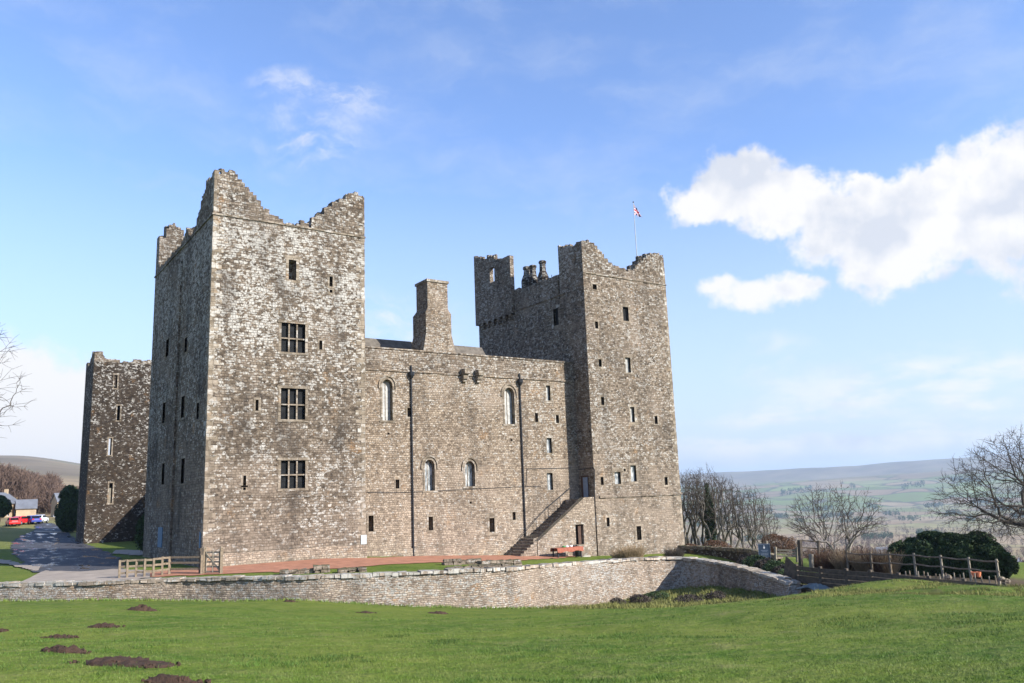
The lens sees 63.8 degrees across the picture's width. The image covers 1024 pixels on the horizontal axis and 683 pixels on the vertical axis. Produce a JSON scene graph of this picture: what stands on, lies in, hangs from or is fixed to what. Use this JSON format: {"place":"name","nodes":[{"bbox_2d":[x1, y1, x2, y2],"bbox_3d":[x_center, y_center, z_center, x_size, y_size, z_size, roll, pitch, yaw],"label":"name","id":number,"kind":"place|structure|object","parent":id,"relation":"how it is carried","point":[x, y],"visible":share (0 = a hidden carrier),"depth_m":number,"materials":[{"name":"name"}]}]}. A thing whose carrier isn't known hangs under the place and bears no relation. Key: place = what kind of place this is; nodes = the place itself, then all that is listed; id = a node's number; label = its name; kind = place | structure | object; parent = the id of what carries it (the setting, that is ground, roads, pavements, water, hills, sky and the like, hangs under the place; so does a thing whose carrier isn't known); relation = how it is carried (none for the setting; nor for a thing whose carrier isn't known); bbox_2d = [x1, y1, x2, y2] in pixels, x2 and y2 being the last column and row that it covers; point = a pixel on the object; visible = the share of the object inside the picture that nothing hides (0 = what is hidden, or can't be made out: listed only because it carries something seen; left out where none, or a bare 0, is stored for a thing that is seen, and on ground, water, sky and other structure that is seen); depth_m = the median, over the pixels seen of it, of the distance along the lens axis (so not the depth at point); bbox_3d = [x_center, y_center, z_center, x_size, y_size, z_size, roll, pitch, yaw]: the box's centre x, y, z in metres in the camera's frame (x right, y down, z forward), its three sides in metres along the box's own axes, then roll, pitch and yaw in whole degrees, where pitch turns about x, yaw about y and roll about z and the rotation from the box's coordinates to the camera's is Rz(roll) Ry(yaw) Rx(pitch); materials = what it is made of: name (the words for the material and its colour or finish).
{"place":"outdoors","nodes":[
{"label":"outdoors","id":0,"kind":"place"},
{"bbox_2d":[0,559,39,570],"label":"side track","id":1,"kind":"structure","parent":0,"point":[18,564],"depth_m":66.41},
{"bbox_2d":[34,531,65,532],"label":"side track","id":2,"kind":"structure","parent":0,"point":[51,531],"depth_m":129.74,"materials":[{"name":"grey asphalt"}]},
{"bbox_2d":[10,523,124,571],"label":"road","id":3,"kind":"structure","parent":0,"point":[54,551],"depth_m":83.85,"materials":[{"name":"grey asphalt"}]},
{"bbox_2d":[22,515,41,523],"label":"parked car","id":4,"kind":"object","parent":3,"relation":"on","point":[34,518],"visible":0.86,"depth_m":145.02,"materials":[{"name":"blue paint"}]},
{"bbox_2d":[32,515,48,523],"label":"parked car","id":5,"kind":"object","parent":3,"relation":"on","point":[44,518],"visible":0.56,"depth_m":147.79,"materials":[{"name":"silver metal"}]},
{"bbox_2d":[21,569,149,581],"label":"track","id":6,"kind":"structure","parent":0,"point":[106,574],"depth_m":52.16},
{"bbox_2d":[113,550,142,554],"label":"side track","id":7,"kind":"structure","parent":0,"point":[133,552],"depth_m":79.94,"materials":[{"name":"grey asphalt"}]},
{"bbox_2d":[150,555,573,576],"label":"gravel path","id":8,"kind":"structure","parent":0,"point":[309,564],"depth_m":56.48,"materials":[{"name":"brown gravel"}]},
{"bbox_2d":[0,453,1023,682],"bbox_3d":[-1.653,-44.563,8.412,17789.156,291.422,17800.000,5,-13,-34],"label":"ground","id":9,"kind":"structure","parent":0,"point":[883,482],"depth_m":14.19,"materials":[{"name":"green plant"}]},
{"bbox_2d":[0,495,12,520],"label":"dark bush","id":10,"kind":"object","parent":9,"relation":"on","point":[6,507],"visible":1,"depth_m":125.15,"materials":[{"name":"green plant"}]},
{"bbox_2d":[0,489,16,517],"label":"village house","id":11,"kind":"structure","parent":9,"relation":"on","point":[12,513],"depth_m":189.89,"materials":[{"name":"stone"}]},
{"bbox_2d":[5,517,20,525],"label":"parked car","id":12,"kind":"object","parent":9,"relation":"on","point":[14,520],"visible":1,"depth_m":140.04,"materials":[{"name":"red paint"}]},
{"bbox_2d":[0,322,33,437],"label":"bare tree","id":13,"kind":"object","parent":9,"relation":"on","point":[10,405],"visible":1,"depth_m":33.97,"materials":[{"name":"brown plant"}]},
{"bbox_2d":[10,516,28,524],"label":"parked car","id":14,"kind":"object","parent":9,"relation":"on","point":[23,519],"visible":0.55,"depth_m":143.73,"materials":[{"name":"red paint"}]},
{"bbox_2d":[15,499,37,515],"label":"village house","id":15,"kind":"structure","parent":9,"relation":"on","point":[25,507],"depth_m":189.52,"materials":[{"name":"stone"}]},
{"bbox_2d":[0,461,78,513],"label":"woodland","id":16,"kind":"object","parent":9,"relation":"on","point":[20,483],"visible":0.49,"depth_m":207.32,"materials":[{"name":"brown plant"}]},
{"bbox_2d":[50,493,58,516],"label":"village house","id":17,"kind":"structure","parent":9,"relation":"on","point":[54,501],"depth_m":184.92,"materials":[{"name":"stone"}]},
{"bbox_2d":[40,634,78,638],"bbox_3d":[-7.164,4.723,13.039,0.700,0.180,0.447,-2,-11,0],"label":"molehill","id":18,"kind":"object","parent":9,"relation":"on","point":[57,636],"visible":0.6,"depth_m":12.99,"materials":[{"name":"soil"}]},
{"bbox_2d":[40,644,91,653],"bbox_3d":[-5.302,3.706,9.770,0.699,0.221,0.426,-2,-11,0],"label":"molehill","id":19,"kind":"object","parent":9,"relation":"on","point":[58,648],"visible":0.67,"depth_m":9.70,"materials":[{"name":"soil"}]},
{"bbox_2d":[54,485,78,531],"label":"evergreen bush","id":20,"kind":"object","parent":9,"relation":"on","point":[65,510],"visible":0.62,"depth_m":128.42,"materials":[{"name":"green plant"}]},
{"bbox_2d":[87,622,124,627],"bbox_3d":[-7.942,5.603,16.102,0.788,0.215,0.477,-2,-11,0],"label":"molehill","id":21,"kind":"object","parent":9,"relation":"on","point":[104,625],"visible":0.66,"depth_m":16.01,"materials":[{"name":"soil"}]},
{"bbox_2d":[67,655,181,668],"bbox_3d":[-3.822,3.231,8.149,1.195,0.248,0.698,-2,-11,0],"label":"molehill","id":22,"kind":"object","parent":9,"relation":"on","point":[128,661],"visible":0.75,"depth_m":8.03,"materials":[{"name":"soil"}]},
{"bbox_2d":[133,513,144,551],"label":"bush","id":23,"kind":"object","parent":9,"relation":"on","point":[139,530],"visible":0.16,"depth_m":73.39,"materials":[{"name":"green plant"}]},
{"bbox_2d":[124,604,157,611],"bbox_3d":[-11.853,8.619,26.440,1.268,0.375,0.736,-2,-11,0],"label":"molehill","id":24,"kind":"object","parent":9,"relation":"on","point":[141,607],"visible":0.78,"depth_m":26.31,"materials":[{"name":"soil"}]},
{"bbox_2d":[118,557,170,577],"bbox_3d":[-22.348,13.982,50.374,3.047,1.452,1.005,7,-14,-39],"label":"rail fence","id":25,"kind":"object","parent":9,"relation":"on","point":[144,566],"visible":0.88,"depth_m":50.08,"materials":[{"name":"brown wood"}]},
{"bbox_2d":[141,673,210,682],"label":"molehill","id":26,"kind":"object","parent":9,"relation":"on","point":[164,678],"visible":1,"depth_m":6.89,"materials":[{"name":"soil"}]},
{"bbox_2d":[169,555,202,573],"bbox_3d":[-20.367,14.078,51.311,2.538,1.472,0.217,-5,-11,16],"label":"rail fence","id":27,"kind":"object","parent":9,"relation":"on","point":[201,564],"visible":0.86,"depth_m":51.23,"materials":[{"name":"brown wood"}]},
{"bbox_2d":[198,546,223,572],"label":"garden gate","id":28,"kind":"structure","parent":9,"relation":"on","point":[203,551],"depth_m":51.08,"materials":[{"name":"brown wood"}]},
{"bbox_2d":[279,564,366,574],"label":"ruined wall","id":29,"kind":"structure","parent":9,"relation":"on","point":[323,568],"depth_m":48.49,"materials":[{"name":"beige stone"}]},
{"bbox_2d":[76,168,684,566],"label":"castle","id":30,"kind":"structure","parent":9,"relation":"on","point":[269,402],"depth_m":70.61,"materials":[{"name":"stone"}]},
{"bbox_2d":[0,585,782,608],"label":"rough grass","id":31,"kind":"structure","parent":9,"relation":"on","point":[351,602],"depth_m":42.66,"materials":[{"name":"green plant"}]},
{"bbox_2d":[0,556,800,608],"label":"dry stone wall","id":32,"kind":"structure","parent":9,"relation":"on","point":[586,582],"depth_m":43.61,"materials":[{"name":"grey stone"}]},
{"bbox_2d":[428,611,447,613],"bbox_3d":[-2.997,11.347,34.272,1.190,0.284,0.719,-2,-11,0],"label":"molehill","id":33,"kind":"object","parent":9,"relation":"on","point":[438,612],"visible":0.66,"depth_m":34.13,"materials":[{"name":"soil"}]},
{"bbox_2d":[442,558,521,567],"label":"ruined wall","id":34,"kind":"structure","parent":9,"relation":"on","point":[479,562],"depth_m":53.53,"materials":[{"name":"beige stone"}]},
{"bbox_2d":[551,548,581,557],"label":"table","id":35,"kind":"object","parent":9,"relation":"on","point":[580,555],"visible":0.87,"depth_m":71.23,"materials":[{"name":"brown wood"}]},
{"bbox_2d":[550,546,583,552],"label":"tablecloth","id":36,"kind":"object","parent":35,"relation":"on","point":[569,549],"visible":0.94,"depth_m":71.35,"materials":[{"name":"orange fabric"}]},
{"bbox_2d":[609,549,624,558],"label":"dry shrub","id":37,"kind":"object","parent":9,"relation":"on","point":[615,555],"visible":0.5,"depth_m":70.95,"materials":[{"name":"brown plant"}]},
{"bbox_2d":[609,597,625,603],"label":"ditch shrub","id":38,"kind":"object","parent":9,"relation":"on","point":[612,600],"visible":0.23,"depth_m":48.64,"materials":[{"name":"plant"}]},
{"bbox_2d":[614,543,647,557],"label":"dry shrub","id":39,"kind":"object","parent":9,"relation":"on","point":[637,552],"visible":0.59,"depth_m":70.65,"materials":[{"name":"beige plant"}]},
{"bbox_2d":[627,594,651,603],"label":"ditch shrub","id":40,"kind":"object","parent":9,"relation":"on","point":[634,597],"visible":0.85,"depth_m":49.20,"materials":[{"name":"plant"}]},
{"bbox_2d":[644,591,669,599],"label":"ditch shrub","id":41,"kind":"object","parent":9,"relation":"on","point":[655,594],"visible":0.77,"depth_m":50.97,"materials":[{"name":"green plant"}]},
{"bbox_2d":[662,547,684,556],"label":"dry shrub","id":42,"kind":"object","parent":9,"relation":"on","point":[672,552],"visible":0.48,"depth_m":72.18,"materials":[{"name":"brown plant"}]},
{"bbox_2d":[542,571,816,608],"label":"rough grass","id":43,"kind":"structure","parent":9,"relation":"on","point":[659,604],"depth_m":45.62,"materials":[{"name":"green plant"}]},
{"bbox_2d":[672,594,708,603],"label":"ditch shrub","id":44,"kind":"object","parent":9,"relation":"on","point":[688,596],"visible":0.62,"depth_m":46.89,"materials":[{"name":"plant"}]},
{"bbox_2d":[681,469,699,545],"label":"bare tree","id":45,"kind":"object","parent":9,"relation":"on","point":[687,538],"visible":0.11,"depth_m":106.65,"materials":[{"name":"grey plant"}]},
{"bbox_2d":[680,467,705,545],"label":"bare tree","id":46,"kind":"object","parent":9,"relation":"on","point":[695,519],"visible":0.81,"depth_m":99.42,"materials":[{"name":"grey plant"}]},
{"bbox_2d":[680,471,705,541],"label":"bare tree","id":47,"kind":"object","parent":9,"relation":"on","point":[684,524],"visible":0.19,"depth_m":102.46,"materials":[{"name":"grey plant"}]},
{"bbox_2d":[684,469,718,545],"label":"bare tree","id":48,"kind":"object","parent":9,"relation":"on","point":[705,539],"visible":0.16,"depth_m":104.94,"materials":[{"name":"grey plant"}]},
{"bbox_2d":[685,466,726,545],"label":"bare tree","id":49,"kind":"object","parent":9,"relation":"on","point":[715,526],"visible":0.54,"depth_m":99.32,"materials":[{"name":"grey plant"}]},
{"bbox_2d":[703,483,716,545],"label":"ivy","id":50,"kind":"object","parent":49,"relation":"attached to","point":[711,521],"visible":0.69,"depth_m":98.68,"materials":[{"name":"green plant"}]},
{"bbox_2d":[689,472,736,545],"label":"bare tree","id":51,"kind":"object","parent":9,"relation":"on","point":[718,519],"visible":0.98,"depth_m":95.24,"materials":[{"name":"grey plant"}]},
{"bbox_2d":[705,590,725,600],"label":"ditch shrub","id":52,"kind":"object","parent":9,"relation":"on","point":[717,594],"visible":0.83,"depth_m":46.58,"materials":[{"name":"plant"}]},
{"bbox_2d":[701,540,731,547],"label":"russet bush","id":53,"kind":"object","parent":9,"relation":"on","point":[715,543],"visible":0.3,"depth_m":86.85,"materials":[{"name":"brown plant"}]},
{"bbox_2d":[710,474,743,546],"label":"bare tree","id":54,"kind":"object","parent":9,"relation":"on","point":[730,536],"visible":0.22,"depth_m":106.17,"materials":[{"name":"grey plant"}]},
{"bbox_2d":[707,479,751,547],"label":"bare tree","id":55,"kind":"object","parent":9,"relation":"on","point":[729,531],"visible":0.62,"depth_m":97.24,"materials":[{"name":"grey plant"}]},
{"bbox_2d":[678,545,782,561],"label":"stone wall","id":56,"kind":"structure","parent":9,"relation":"on","point":[732,553],"depth_m":75.42,"materials":[{"name":"stone"}]},
{"bbox_2d":[729,485,763,548],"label":"bare tree","id":57,"kind":"object","parent":9,"relation":"on","point":[747,523],"visible":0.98,"depth_m":93.38,"materials":[{"name":"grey plant"}]},
{"bbox_2d":[735,553,759,565],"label":"bramble","id":58,"kind":"object","parent":9,"relation":"on","point":[739,560],"visible":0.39,"depth_m":59.68,"materials":[{"name":"green plant"}]},
{"bbox_2d":[729,485,775,548],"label":"bare tree","id":59,"kind":"object","parent":9,"relation":"on","point":[766,527],"visible":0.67,"depth_m":94.64,"materials":[{"name":"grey plant"}]},
{"bbox_2d":[742,554,765,566],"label":"bramble","id":60,"kind":"object","parent":9,"relation":"on","point":[752,559],"visible":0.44,"depth_m":56.71,"materials":[{"name":"green plant"}]},
{"bbox_2d":[743,502,782,543],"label":"bare tree","id":61,"kind":"object","parent":9,"relation":"on","point":[754,531],"visible":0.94,"depth_m":91.64,"materials":[{"name":"grey plant"}]},
{"bbox_2d":[758,544,770,558],"bbox_3d":[19.437,16.705,63.201,0.879,2.265,0.114,-5,-11,16],"label":"sign board","id":62,"kind":"object","parent":9,"relation":"on","point":[763,549],"visible":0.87,"depth_m":63.28,"materials":[{"name":"blue plastic"}]},
{"bbox_2d":[751,557,778,569],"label":"bramble","id":63,"kind":"object","parent":9,"relation":"on","point":[759,563],"visible":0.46,"depth_m":54.51,"materials":[{"name":"plant"}]},
{"bbox_2d":[761,559,784,572],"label":"bramble","id":64,"kind":"object","parent":9,"relation":"on","point":[768,566],"visible":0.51,"depth_m":52.06,"materials":[{"name":"green plant"}]},
{"bbox_2d":[760,533,796,552],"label":"russet bush","id":65,"kind":"object","parent":9,"relation":"on","point":[781,539],"visible":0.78,"depth_m":84.81,"materials":[{"name":"brown plant"}]},
{"bbox_2d":[772,564,784,574],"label":"bramble","id":66,"kind":"object","parent":9,"relation":"on","point":[777,568],"visible":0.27,"depth_m":50.17,"materials":[{"name":"green plant"}]},
{"bbox_2d":[774,547,797,561],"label":"field gate","id":67,"kind":"structure","parent":9,"relation":"on","point":[776,553],"depth_m":61.00,"materials":[{"name":"brown wood"}]},
{"bbox_2d":[784,556,799,578],"bbox_3d":[15.936,13.021,46.831,0.281,1.504,1.705,1,-11,-17],"label":"fence panel","id":68,"kind":"object","parent":9,"relation":"on","point":[789,570],"visible":0.43,"depth_m":47.04,"materials":[{"name":"brown wood"}]},
{"bbox_2d":[778,569,805,575],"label":"bramble","id":69,"kind":"object","parent":9,"relation":"on","point":[781,571],"visible":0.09,"depth_m":48.64,"materials":[{"name":"green plant"}]},
{"bbox_2d":[809,554,813,571],"bbox_3d":[19.297,14.259,53.029,0.249,1.114,0.260,5,-13,-34],"label":"post","id":70,"kind":"object","parent":9,"relation":"on","point":[811,560],"visible":0.71,"depth_m":52.97,"materials":[{"name":"grey wood"}]},
{"bbox_2d":[797,540,828,565],"bbox_3d":[20.671,14.389,55.358,2.935,2.151,1.100,3,-12,-25],"label":"timber frame","id":71,"kind":"object","parent":9,"relation":"on","point":[801,553],"visible":0.64,"depth_m":55.13,"materials":[{"name":"brown wood"}]},
{"bbox_2d":[796,583,831,590],"bbox_3d":[15.776,12.674,42.452,0.676,0.421,2.734,2,-11,-19],"label":"sheet pile","id":72,"kind":"object","parent":9,"relation":"on","point":[813,586],"visible":0.72,"depth_m":42.41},
{"bbox_2d":[804,547,834,567],"bbox_3d":[20.561,14.492,54.746,2.378,1.699,2.300,-4,-11,9],"label":"dry shrub","id":73,"kind":"object","parent":9,"relation":"on","point":[816,563],"visible":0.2,"depth_m":54.53,"materials":[{"name":"brown plant"}]},
{"bbox_2d":[811,547,843,568],"bbox_3d":[20.441,13.982,52.653,2.576,1.681,2.329,-4,-11,12],"label":"dry shrub","id":74,"kind":"object","parent":9,"relation":"on","point":[826,563],"visible":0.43,"depth_m":52.48,"materials":[{"name":"brown plant"}]},
{"bbox_2d":[785,481,885,554],"bbox_3d":[21.819,12.572,56.339,7.209,6.179,7.204,5,-13,-34],"label":"bare tree","id":75,"kind":"object","parent":9,"relation":"on","point":[846,535],"visible":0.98,"depth_m":56.30,"materials":[{"name":"brown plant"}]},
{"bbox_2d":[824,547,863,570],"bbox_3d":[20.792,13.732,51.429,2.448,1.661,2.246,-3,-11,5],"label":"dry shrub","id":76,"kind":"object","parent":9,"relation":"on","point":[839,565],"visible":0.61,"depth_m":51.28,"materials":[{"name":"brown plant"}]},
{"bbox_2d":[833,548,868,570],"bbox_3d":[21.470,13.654,51.268,2.484,1.698,2.379,-1,-11,-6],"label":"dry shrub","id":77,"kind":"object","parent":9,"relation":"on","point":[851,564],"visible":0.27,"depth_m":50.99,"materials":[{"name":"brown plant"}]},
{"bbox_2d":[684,502,1023,561],"bbox_3d":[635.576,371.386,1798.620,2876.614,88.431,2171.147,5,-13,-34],"label":"hedgerow trees","id":78,"kind":"object","parent":9,"relation":"on","point":[867,540],"visible":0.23,"depth_m":1064.41,"materials":[{"name":"brown plant"}]},
{"bbox_2d":[696,475,1023,540],"bbox_3d":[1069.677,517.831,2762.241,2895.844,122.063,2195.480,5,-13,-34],"label":"shelter belts","id":79,"kind":"object","parent":9,"relation":"on","point":[884,534],"visible":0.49,"depth_m":2472.05,"materials":[{"name":"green plant"}]},
{"bbox_2d":[841,547,880,571],"bbox_3d":[21.637,13.424,50.237,2.434,1.668,2.415,5,-13,-34],"label":"dry shrub","id":80,"kind":"object","parent":9,"relation":"on","point":[857,566],"visible":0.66,"depth_m":49.87,"materials":[{"name":"brown plant"}]},
{"bbox_2d":[855,547,894,572],"bbox_3d":[22.231,13.344,49.999,2.894,1.673,2.504,5,-13,-34],"label":"dry shrub","id":81,"kind":"object","parent":9,"relation":"on","point":[879,567],"visible":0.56,"depth_m":49.47,"materials":[{"name":"brown plant"}]},
{"bbox_2d":[866,547,905,573],"bbox_3d":[22.746,13.317,49.816,2.452,1.663,2.404,5,-13,-34],"label":"dry shrub","id":82,"kind":"object","parent":9,"relation":"on","point":[895,567],"visible":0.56,"depth_m":49.24,"materials":[{"name":"brown plant"}]},
{"bbox_2d":[794,564,1006,592],"bbox_3d":[18.225,12.223,40.548,2.005,2.030,11.022,5,-13,-34],"label":"board fence","id":83,"kind":"object","parent":9,"relation":"on","point":[846,577],"visible":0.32,"depth_m":41.48,"materials":[{"name":"brown wood"}]},
{"bbox_2d":[845,551,1000,584],"bbox_3d":[22.981,12.977,46.489,0.404,1.960,9.492,4,-12,-28],"label":"rail fence","id":84,"kind":"object","parent":9,"relation":"on","point":[940,557],"visible":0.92,"depth_m":46.28,"materials":[{"name":"brown wood"}]},
{"bbox_2d":[886,530,1019,579],"bbox_3d":[26.322,12.985,49.539,7.180,3.211,4.307,-8,-12,28],"label":"evergreen hedge","id":85,"kind":"object","parent":9,"relation":"on","point":[956,545],"visible":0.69,"depth_m":48.41,"materials":[{"name":"green plant"}]},
{"bbox_2d":[924,424,1023,541],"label":"bare tree","id":86,"kind":"object","parent":9,"relation":"on","point":[1008,521],"visible":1,"depth_m":47.61,"materials":[{"name":"brown plant"}]},
{"bbox_2d":[996,576,1004,580],"bbox_3d":[24.410,11.846,41.089,0.372,0.256,0.437,5,-13,-34],"label":"boulder","id":87,"kind":"object","parent":9,"relation":"on","point":[1000,578],"visible":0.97,"depth_m":40.99,"materials":[{"name":"grey stone"}]},
{"bbox_2d":[1002,578,1010,583],"bbox_3d":[24.587,11.912,40.977,0.403,0.254,0.396,5,-13,-34],"label":"boulder","id":88,"kind":"object","parent":9,"relation":"on","point":[1007,580],"visible":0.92,"depth_m":40.84,"materials":[{"name":"grey stone"}]},
{"bbox_2d":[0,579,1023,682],"bbox_3d":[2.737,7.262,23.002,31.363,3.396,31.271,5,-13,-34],"label":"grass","id":89,"kind":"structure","parent":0,"point":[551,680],"depth_m":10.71,"materials":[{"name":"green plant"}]},
{"bbox_2d":[0,0,1023,474],"label":"sky","id":90,"kind":"structure","parent":0,"point":[830,193],"materials":[{"name":"blue"}]},
{"bbox_2d":[633,201,636,255],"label":"flagpole","id":91,"kind":"object","parent":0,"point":[635,229],"visible":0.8,"depth_m":94.33,"materials":[{"name":"white metal"}]},
{"bbox_2d":[634,205,640,216],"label":"flag","id":92,"kind":"object","parent":91,"relation":"attached to","point":[636,212],"visible":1,"depth_m":94.97,"materials":[{"name":"fabric"}]},
{"bbox_2d":[775,578,1023,600],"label":"rough grass","id":93,"kind":"structure","parent":0,"point":[866,591],"depth_m":22.11,"materials":[{"name":"plant"}]}
]}

